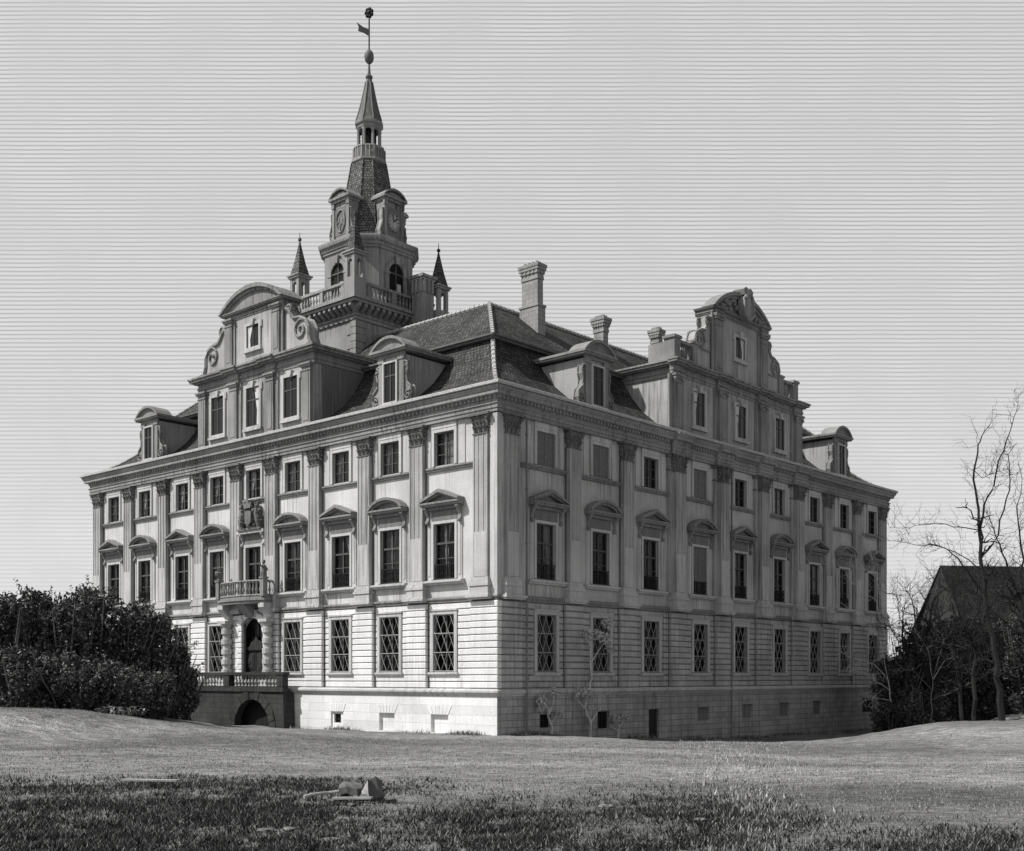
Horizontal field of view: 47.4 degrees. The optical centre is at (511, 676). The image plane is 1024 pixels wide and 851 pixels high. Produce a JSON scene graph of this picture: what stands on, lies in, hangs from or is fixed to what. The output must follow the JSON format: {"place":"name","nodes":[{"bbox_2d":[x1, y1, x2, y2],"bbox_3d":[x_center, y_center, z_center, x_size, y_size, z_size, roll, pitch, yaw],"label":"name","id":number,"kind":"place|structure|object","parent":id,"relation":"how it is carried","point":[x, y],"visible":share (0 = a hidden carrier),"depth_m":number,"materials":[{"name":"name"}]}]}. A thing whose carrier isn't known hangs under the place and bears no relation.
{"place":"outdoors","nodes":[
{"label":"outdoors","id":0,"kind":"place"},
{"bbox_2d":[96,706,146,714],"bbox_3d":[-20.033,1.733,60.008,2.904,0.474,1.217,0,0,-2],"label":"fern","id":1,"kind":"object","parent":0,"point":[119,710],"visible":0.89,"depth_m":59.95,"materials":[{"name":"grey plant"}]},
{"bbox_2d":[0,683,1023,850],"bbox_3d":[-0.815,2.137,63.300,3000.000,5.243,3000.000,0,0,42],"label":"ground","id":2,"kind":"structure","parent":0,"point":[926,733],"depth_m":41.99,"materials":[{"name":"grey plant"}]},
{"bbox_2d":[0,591,44,706],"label":"shrub","id":3,"kind":"object","parent":2,"relation":"on","point":[12,610],"visible":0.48,"depth_m":63.63,"materials":[{"name":"black plant"}]},
{"bbox_2d":[0,641,58,707],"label":"shrub","id":4,"kind":"object","parent":2,"relation":"on","point":[18,680],"visible":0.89,"depth_m":59.46,"materials":[{"name":"black plant"}]},
{"bbox_2d":[2,579,60,689],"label":"shrub","id":5,"kind":"object","parent":2,"relation":"on","point":[39,598],"visible":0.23,"depth_m":65.45,"materials":[{"name":"black plant"}]},
{"bbox_2d":[19,641,102,709],"bbox_3d":[-23.607,0.354,61.038,4.531,4.477,4.595,0,0,42],"label":"shrub","id":6,"kind":"object","parent":2,"relation":"on","point":[71,674],"visible":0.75,"depth_m":60.28,"materials":[{"name":"black plant"}]},
{"bbox_2d":[32,588,101,704],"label":"shrub","id":7,"kind":"object","parent":2,"relation":"on","point":[70,621],"visible":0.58,"depth_m":65.20,"materials":[{"name":"black plant"}]},
{"bbox_2d":[69,574,129,712],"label":"shrub","id":8,"kind":"object","parent":2,"relation":"on","point":[102,624],"visible":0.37,"depth_m":68.38,"materials":[{"name":"black plant"}]},
{"bbox_2d":[69,650,155,716],"bbox_3d":[-21.622,0.636,62.772,4.639,4.343,4.372,0,0,42],"label":"shrub","id":9,"kind":"object","parent":2,"relation":"on","point":[114,683],"visible":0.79,"depth_m":61.80,"materials":[{"name":"grey plant"}]},
{"bbox_2d":[103,595,173,709],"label":"shrub","id":10,"kind":"object","parent":2,"relation":"on","point":[133,629],"visible":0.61,"depth_m":69.28,"materials":[{"name":"black plant"}]},
{"bbox_2d":[122,665,176,719],"bbox_3d":[-20.633,1.087,65.061,3.802,3.879,3.764,0,0,-22],"label":"shrub","id":11,"kind":"object","parent":2,"relation":"on","point":[163,692],"visible":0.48,"depth_m":64.37,"materials":[{"name":"grey plant"}]},
{"bbox_2d":[120,778,179,781],"bbox_3d":[-10.463,2.981,33.664,1.713,0.056,0.240,0,0,8],"label":"plank","id":12,"kind":"object","parent":2,"relation":"on","point":[165,780],"visible":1,"depth_m":33.60,"materials":[{"name":"grey wood"}]},
{"bbox_2d":[122,606,187,715],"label":"shrub","id":13,"kind":"object","parent":2,"relation":"on","point":[166,634],"visible":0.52,"depth_m":70.37,"materials":[{"name":"black plant"}]},
{"bbox_2d":[160,635,198,719],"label":"shrub","id":14,"kind":"object","parent":2,"relation":"on","point":[184,695],"visible":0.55,"depth_m":71.70,"materials":[{"name":"black plant"}]},
{"bbox_2d":[175,659,205,720],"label":"shrub","id":15,"kind":"object","parent":2,"relation":"on","point":[189,712],"visible":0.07,"depth_m":74.06,"materials":[{"name":"black plant"}]},
{"bbox_2d":[190,672,294,728],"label":"entrance terrace","id":16,"kind":"structure","parent":2,"relation":"on","point":[227,702],"depth_m":77.23,"materials":[{"name":"stone"}]},
{"bbox_2d":[256,828,278,832],"bbox_3d":[-4.979,3.123,23.697,0.401,0.130,0.306,0,0,16],"label":"stone","id":17,"kind":"object","parent":2,"relation":"on","point":[264,830],"visible":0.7,"depth_m":23.60,"materials":[{"name":"grey stone"}]},
{"bbox_2d":[280,827,296,831],"bbox_3d":[-4.591,3.123,23.889,0.238,0.096,0.300,0,0,-43],"label":"stone","id":18,"kind":"object","parent":2,"relation":"on","point":[289,829],"visible":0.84,"depth_m":23.83,"materials":[{"name":"grey stone"}]},
{"bbox_2d":[303,790,338,798],"bbox_3d":[-4.818,2.998,29.886,1.153,0.190,0.112,0,0,-35],"label":"pole","id":19,"kind":"object","parent":2,"relation":"on","point":[319,793],"visible":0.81,"depth_m":29.78,"materials":[{"name":"grey wood"}]},
{"bbox_2d":[321,837,339,841],"bbox_3d":[-3.452,3.102,22.131,0.387,0.134,0.312,0,0,-18],"label":"stone","id":20,"kind":"object","parent":2,"relation":"on","point":[326,838],"visible":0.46,"depth_m":22.07,"materials":[{"name":"grey stone"}]},
{"bbox_2d":[339,781,361,796],"bbox_3d":[-4.159,2.887,30.053,0.603,0.410,0.767,0,0,-7],"label":"rock","id":21,"kind":"object","parent":2,"relation":"on","point":[346,788],"depth_m":29.78,"materials":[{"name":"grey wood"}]},
{"bbox_2d":[332,797,372,798],"bbox_3d":[-3.986,3.022,29.097,1.037,0.077,0.160,0,0,14],"label":"board","id":22,"kind":"object","parent":2,"relation":"on","point":[352,797],"visible":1,"depth_m":29.01,"materials":[{"name":"grey wood"}]},
{"bbox_2d":[352,794,367,800],"bbox_3d":[-3.826,3.055,29.427,0.426,0.210,0.252,0,0,-11],"label":"timber block","id":23,"kind":"object","parent":2,"relation":"on","point":[363,795],"depth_m":29.38,"materials":[{"name":"grey wood"}]},
{"bbox_2d":[362,776,384,800],"bbox_3d":[-3.556,2.907,29.714,0.621,0.772,0.753,0,0,42],"label":"rock","id":24,"kind":"object","parent":2,"relation":"on","point":[372,788],"depth_m":29.51,"materials":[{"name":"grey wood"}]},
{"bbox_2d":[385,798,396,802],"bbox_3d":[-3.008,3.097,29.078,0.350,0.139,0.180,0,0,-24],"label":"timber block","id":25,"kind":"object","parent":2,"relation":"on","point":[392,800],"depth_m":29.03,"materials":[{"name":"grey wood"}]},
{"bbox_2d":[80,7,897,738],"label":"palace","id":26,"kind":"structure","parent":2,"relation":"on","point":[474,519],"depth_m":75.74,"materials":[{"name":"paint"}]},
{"bbox_2d":[98,539,122,608],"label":"window","id":27,"kind":"structure","parent":26,"relation":"in","point":[113,563],"depth_m":90.17,"materials":[{"name":"stone"}]},
{"bbox_2d":[104,490,123,523],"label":"attic window","id":28,"kind":"structure","parent":26,"relation":"in","point":[113,502],"depth_m":90.54,"materials":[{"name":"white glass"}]},
{"bbox_2d":[128,535,155,607],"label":"window","id":29,"kind":"structure","parent":26,"relation":"in","point":[145,569],"depth_m":87.22,"materials":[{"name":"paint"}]},
{"bbox_2d":[134,483,156,518],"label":"attic window","id":30,"kind":"structure","parent":26,"relation":"in","point":[145,498],"depth_m":87.63,"materials":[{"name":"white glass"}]},
{"bbox_2d":[164,529,193,604],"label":"window","id":31,"kind":"structure","parent":26,"relation":"in","point":[179,541],"depth_m":83.88,"materials":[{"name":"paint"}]},
{"bbox_2d":[170,475,193,512],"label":"attic window","id":32,"kind":"structure","parent":26,"relation":"in","point":[181,490],"depth_m":84.27,"materials":[{"name":"white glass"}]},
{"bbox_2d":[173,623,191,660],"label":"barred window","id":33,"kind":"structure","parent":26,"relation":"in","point":[186,626],"depth_m":83.57,"materials":[{"name":"white glass"}]},
{"bbox_2d":[198,524,229,602],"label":"window","id":34,"kind":"structure","parent":26,"relation":"in","point":[217,551],"depth_m":80.98,"materials":[{"name":"paint"}]},
{"bbox_2d":[206,622,222,675],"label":"barred window","id":35,"kind":"structure","parent":26,"relation":"in","point":[214,636],"depth_m":81.32,"materials":[{"name":"white glass"}]},
{"bbox_2d":[206,468,229,506],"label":"attic window","id":36,"kind":"structure","parent":26,"relation":"in","point":[216,479],"depth_m":81.36,"materials":[{"name":"white glass"}]},
{"bbox_2d":[215,567,223,580],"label":"urn","id":37,"kind":"object","parent":26,"relation":"on","point":[219,573],"visible":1,"depth_m":78.77,"materials":[{"name":"stone"}]},
{"bbox_2d":[236,528,264,593],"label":"balcony window","id":38,"kind":"structure","parent":26,"relation":"in","point":[253,545],"depth_m":78.28,"materials":[{"name":"paint"}]},
{"bbox_2d":[242,460,264,499],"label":"attic window","id":39,"kind":"structure","parent":26,"relation":"in","point":[252,478],"depth_m":78.55,"materials":[{"name":"white glass"}]},
{"bbox_2d":[259,559,267,576],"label":"statue","id":40,"kind":"object","parent":26,"relation":"on","point":[264,569],"visible":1,"depth_m":75.47,"materials":[{"name":"stone"}]},
{"bbox_2d":[272,512,307,596],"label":"window","id":41,"kind":"structure","parent":26,"relation":"in","point":[293,553],"depth_m":75.25,"materials":[{"name":"stone"}]},
{"bbox_2d":[281,617,304,675],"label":"barred window","id":42,"kind":"structure","parent":26,"relation":"in","point":[292,627],"depth_m":75.32,"materials":[{"name":"white glass"}]},
{"bbox_2d":[278,452,308,493],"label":"attic window","id":43,"kind":"structure","parent":26,"relation":"in","point":[290,471],"depth_m":75.45,"materials":[{"name":"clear glass"}]},
{"bbox_2d":[332,712,342,726],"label":"cellar window","id":44,"kind":"structure","parent":26,"relation":"in","point":[337,717],"depth_m":72.19,"materials":[{"name":"stone"}]},
{"bbox_2d":[318,504,356,593],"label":"window","id":45,"kind":"structure","parent":26,"relation":"in","point":[342,547],"depth_m":72.12,"materials":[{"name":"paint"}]},
{"bbox_2d":[326,614,353,675],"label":"barred window","id":46,"kind":"structure","parent":26,"relation":"in","point":[340,626],"depth_m":72.50,"materials":[{"name":"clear glass"}]},
{"bbox_2d":[324,442,357,485],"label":"window","id":47,"kind":"structure","parent":26,"relation":"in","point":[338,460],"depth_m":72.31,"materials":[{"name":"paint"}]},
{"bbox_2d":[366,497,407,589],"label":"window","id":48,"kind":"structure","parent":26,"relation":"in","point":[390,543],"depth_m":69.07,"materials":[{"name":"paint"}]},
{"bbox_2d":[374,611,403,675],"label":"barred window","id":49,"kind":"structure","parent":26,"relation":"in","point":[389,624],"depth_m":69.12,"materials":[{"name":"grey glass"}]},
{"bbox_2d":[372,431,409,477],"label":"window","id":50,"kind":"structure","parent":26,"relation":"in","point":[387,453],"depth_m":69.15,"materials":[{"name":"paint"}]},
{"bbox_2d":[419,489,464,585],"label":"window","id":51,"kind":"structure","parent":26,"relation":"in","point":[444,537],"depth_m":66.08,"materials":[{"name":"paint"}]},
{"bbox_2d":[427,608,458,675],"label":"barred window","id":52,"kind":"structure","parent":26,"relation":"in","point":[444,635],"depth_m":66.42,"materials":[{"name":"paint"}]},
{"bbox_2d":[426,420,465,468],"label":"window","id":53,"kind":"structure","parent":26,"relation":"in","point":[442,439],"depth_m":66.13,"materials":[{"name":"paint"}]},
{"bbox_2d":[540,714,548,727],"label":"cellar window","id":54,"kind":"structure","parent":26,"relation":"in","point":[544,720],"depth_m":66.15,"materials":[{"name":"glass"}]},
{"bbox_2d":[528,421,563,470],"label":"window","id":55,"kind":"structure","parent":26,"relation":"in","point":[548,441],"depth_m":66.34,"materials":[{"name":"paint"}]},
{"bbox_2d":[532,609,561,675],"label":"barred window","id":56,"kind":"structure","parent":26,"relation":"in","point":[546,621],"depth_m":66.43,"materials":[{"name":"grey glass"}]},
{"bbox_2d":[528,490,569,586],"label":"window","id":57,"kind":"structure","parent":26,"relation":"in","point":[545,537],"depth_m":66.36,"materials":[{"name":"stone"}]},
{"bbox_2d":[583,435,616,481],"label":"window","id":58,"kind":"structure","parent":26,"relation":"in","point":[603,455],"depth_m":70.10,"materials":[{"name":"grey stone"}]},
{"bbox_2d":[588,612,614,675],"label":"barred window","id":59,"kind":"structure","parent":26,"relation":"in","point":[602,664],"depth_m":70.21,"materials":[{"name":"grey glass"}]},
{"bbox_2d":[598,711,607,728],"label":"cellar window","id":60,"kind":"structure","parent":26,"relation":"in","point":[602,715],"depth_m":70.29,"materials":[{"name":"glass"}]},
{"bbox_2d":[584,500,622,591],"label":"window","id":61,"kind":"structure","parent":26,"relation":"in","point":[603,516],"depth_m":70.17,"materials":[{"name":"stone"}]},
{"bbox_2d":[635,448,664,491],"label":"attic window","id":62,"kind":"structure","parent":26,"relation":"in","point":[652,463],"depth_m":74.22,"materials":[{"name":"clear glass"}]},
{"bbox_2d":[639,616,663,675],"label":"barred window","id":63,"kind":"structure","parent":26,"relation":"in","point":[651,626],"depth_m":74.19,"materials":[{"name":"grey glass"}]},
{"bbox_2d":[649,709,656,737],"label":"cellar door","id":64,"kind":"structure","parent":26,"relation":"in","point":[652,712],"depth_m":74.12,"materials":[{"name":"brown wood"}]},
{"bbox_2d":[636,509,671,595],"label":"window","id":65,"kind":"structure","parent":26,"relation":"in","point":[649,548],"depth_m":74.01,"materials":[{"name":"stone"}]},
{"bbox_2d":[686,460,712,501],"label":"attic window","id":66,"kind":"structure","parent":26,"relation":"in","point":[699,483],"depth_m":78.21,"materials":[{"name":"grey stone"}]},
{"bbox_2d":[690,619,711,675],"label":"barred window","id":67,"kind":"structure","parent":26,"relation":"in","point":[700,629],"depth_m":78.67,"materials":[{"name":"grey glass"}]},
{"bbox_2d":[687,519,718,600],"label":"window","id":68,"kind":"structure","parent":26,"relation":"in","point":[699,556],"depth_m":78.21,"materials":[{"name":"paint"}]},
{"bbox_2d":[730,471,751,509],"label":"attic window","id":69,"kind":"structure","parent":26,"relation":"in","point":[742,484],"depth_m":82.70,"materials":[{"name":"grey glass"}]},
{"bbox_2d":[733,622,751,675],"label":"barred window","id":70,"kind":"structure","parent":26,"relation":"in","point":[740,629],"depth_m":82.30,"materials":[{"name":"grey glass"}]},
{"bbox_2d":[730,526,757,603],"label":"window","id":71,"kind":"structure","parent":26,"relation":"in","point":[744,538],"depth_m":82.30,"materials":[{"name":"stone"}]},
{"bbox_2d":[769,481,789,517],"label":"attic window","id":72,"kind":"structure","parent":26,"relation":"in","point":[780,494],"depth_m":86.73,"materials":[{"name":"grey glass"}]},
{"bbox_2d":[771,625,788,675],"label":"barred window","id":73,"kind":"structure","parent":26,"relation":"in","point":[779,640],"depth_m":86.65,"materials":[{"name":"grey glass"}]},
{"bbox_2d":[770,533,795,606],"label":"window","id":74,"kind":"structure","parent":26,"relation":"in","point":[779,559],"depth_m":86.42,"materials":[{"name":"stone"}]},
{"bbox_2d":[804,490,822,523],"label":"attic window","id":75,"kind":"structure","parent":26,"relation":"in","point":[813,500],"depth_m":90.50,"materials":[{"name":"grey glass"}]},
{"bbox_2d":[807,627,823,675],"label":"barred window","id":76,"kind":"structure","parent":26,"relation":"in","point":[814,646],"depth_m":90.47,"materials":[{"name":"grey glass"}]},
{"bbox_2d":[805,540,829,609],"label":"window","id":77,"kind":"structure","parent":26,"relation":"in","point":[816,551],"depth_m":90.37,"materials":[{"name":"stone"}]},
{"bbox_2d":[834,497,852,529],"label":"attic window","id":78,"kind":"structure","parent":26,"relation":"in","point":[843,508],"depth_m":94.47,"materials":[{"name":"grey glass"}]},
{"bbox_2d":[837,629,852,675],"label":"barred window","id":79,"kind":"structure","parent":26,"relation":"in","point":[844,635],"depth_m":94.24,"materials":[{"name":"grey glass"}]},
{"bbox_2d":[835,545,858,612],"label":"window","id":80,"kind":"structure","parent":26,"relation":"in","point":[843,585],"depth_m":94.13,"materials":[{"name":"stone"}]},
{"bbox_2d":[862,698,871,711],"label":"cellar window","id":81,"kind":"structure","parent":26,"relation":"in","point":[868,700],"depth_m":97.02,"materials":[{"name":"glass"}]},
{"bbox_2d":[863,504,877,534],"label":"window","id":82,"kind":"structure","parent":26,"relation":"in","point":[870,513],"depth_m":98.16,"materials":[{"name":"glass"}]},
{"bbox_2d":[865,631,878,675],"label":"barred window","id":83,"kind":"structure","parent":26,"relation":"in","point":[871,656],"depth_m":97.97,"materials":[{"name":"grey glass"}]},
{"bbox_2d":[863,550,885,614],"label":"window","id":84,"kind":"structure","parent":26,"relation":"in","point":[870,604],"depth_m":97.83,"materials":[{"name":"stone"}]},
{"bbox_2d":[0,771,1023,850],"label":"weeds","id":85,"kind":"object","parent":2,"relation":"on","point":[260,813],"visible":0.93,"depth_m":24.70,"materials":[{"name":"grey plant"}]},
{"bbox_2d":[536,687,563,733],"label":"sapling","id":86,"kind":"object","parent":2,"relation":"on","point":[541,704],"visible":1,"depth_m":65.80,"materials":[{"name":"grey plant"}]},
{"bbox_2d":[290,725,870,739],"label":"wall foot weeds","id":87,"kind":"object","parent":2,"relation":"on","point":[530,732],"depth_m":74.91,"materials":[{"name":"grey plant"}]},
{"bbox_2d":[573,616,615,736],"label":"sapling","id":88,"kind":"object","parent":2,"relation":"on","point":[586,637],"visible":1,"depth_m":68.66,"materials":[{"name":"grey plant"}]},
{"bbox_2d":[598,804,615,807],"bbox_3d":[2.292,3.138,28.200,0.440,0.127,0.313,0,0,-7],"label":"stone","id":89,"kind":"object","parent":2,"relation":"on","point":[606,805],"visible":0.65,"depth_m":28.11,"materials":[{"name":"grey stone"}]},
{"bbox_2d":[610,711,629,737],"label":"sapling","id":90,"kind":"object","parent":2,"relation":"on","point":[624,717],"visible":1,"depth_m":70.64,"materials":[{"name":"grey plant"}]},
{"bbox_2d":[654,740,834,850],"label":"meadow herbs","id":91,"kind":"object","parent":2,"relation":"on","point":[748,782],"visible":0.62,"depth_m":33.23,"materials":[{"name":"grey plant"}]},
{"bbox_2d":[831,525,935,728],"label":"tree","id":92,"kind":"object","parent":2,"relation":"on","point":[873,697],"visible":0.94,"depth_m":85.99,"materials":[{"name":"grey plant"}]},
{"bbox_2d":[870,698,907,731],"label":"bush","id":93,"kind":"object","parent":2,"relation":"on","point":[885,713],"visible":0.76,"depth_m":85.67,"materials":[{"name":"black plant"}]},
{"bbox_2d":[867,649,923,729],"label":"bush","id":94,"kind":"object","parent":2,"relation":"on","point":[883,694],"visible":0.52,"depth_m":88.49,"materials":[{"name":"black plant"}]},
{"bbox_2d":[872,570,947,726],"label":"tree","id":95,"kind":"object","parent":2,"relation":"on","point":[902,653],"visible":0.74,"depth_m":87.95,"materials":[{"name":"grey plant"}]},
{"bbox_2d":[884,617,949,691],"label":"bush","id":96,"kind":"object","parent":2,"relation":"on","point":[911,642],"visible":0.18,"depth_m":91.42,"materials":[{"name":"black plant"}]},
{"bbox_2d":[893,684,955,725],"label":"bush","id":97,"kind":"object","parent":2,"relation":"on","point":[917,708],"visible":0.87,"depth_m":82.99,"materials":[{"name":"black plant"}]},
{"bbox_2d":[880,555,983,698],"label":"tree","id":98,"kind":"object","parent":2,"relation":"on","point":[928,675],"visible":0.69,"depth_m":83.94,"materials":[{"name":"grey plant"}]},
{"bbox_2d":[879,615,993,722],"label":"twiggy shrub","id":99,"kind":"object","parent":2,"relation":"on","point":[895,671],"visible":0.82,"depth_m":81.98,"materials":[{"name":"grey plant"}]},
{"bbox_2d":[857,388,1023,720],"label":"tree","id":100,"kind":"object","parent":2,"relation":"on","point":[996,657],"visible":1,"depth_m":73.95,"materials":[{"name":"grey plant"}]},
{"bbox_2d":[907,618,981,721],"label":"bush","id":101,"kind":"object","parent":2,"relation":"on","point":[952,712],"visible":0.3,"depth_m":88.97,"materials":[{"name":"black plant"}]},
{"bbox_2d":[882,543,1009,720],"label":"tree","id":102,"kind":"object","parent":2,"relation":"on","point":[955,663],"visible":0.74,"depth_m":81.96,"materials":[{"name":"grey plant"}]},
{"bbox_2d":[916,541,1003,720],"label":"tree","id":103,"kind":"object","parent":2,"relation":"on","point":[973,663],"visible":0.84,"depth_m":79.93,"materials":[{"name":"grey plant"}]},
{"bbox_2d":[910,565,1023,720],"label":"barn","id":104,"kind":"structure","parent":2,"relation":"on","point":[1000,602],"depth_m":110.16,"materials":[{"name":"tile"}]},
{"bbox_2d":[934,613,1002,720],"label":"bush","id":105,"kind":"object","parent":2,"relation":"on","point":[967,712],"visible":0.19,"depth_m":89.14,"materials":[{"name":"black plant"}]},
{"bbox_2d":[944,449,1023,671],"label":"tree","id":106,"kind":"object","parent":2,"relation":"on","point":[1019,594],"visible":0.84,"depth_m":77.98,"materials":[{"name":"grey plant"}]},
{"bbox_2d":[965,616,1023,720],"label":"bush","id":107,"kind":"object","parent":2,"relation":"on","point":[983,698],"visible":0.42,"depth_m":87.18,"materials":[{"name":"black plant"}]},
{"bbox_2d":[986,608,1023,714],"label":"bush","id":108,"kind":"object","parent":2,"relation":"on","point":[1019,707],"visible":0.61,"depth_m":85.44,"materials":[{"name":"black plant"}]},
{"bbox_2d":[0,0,1023,657],"label":"sky","id":109,"kind":"structure","parent":0,"point":[856,167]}
]}

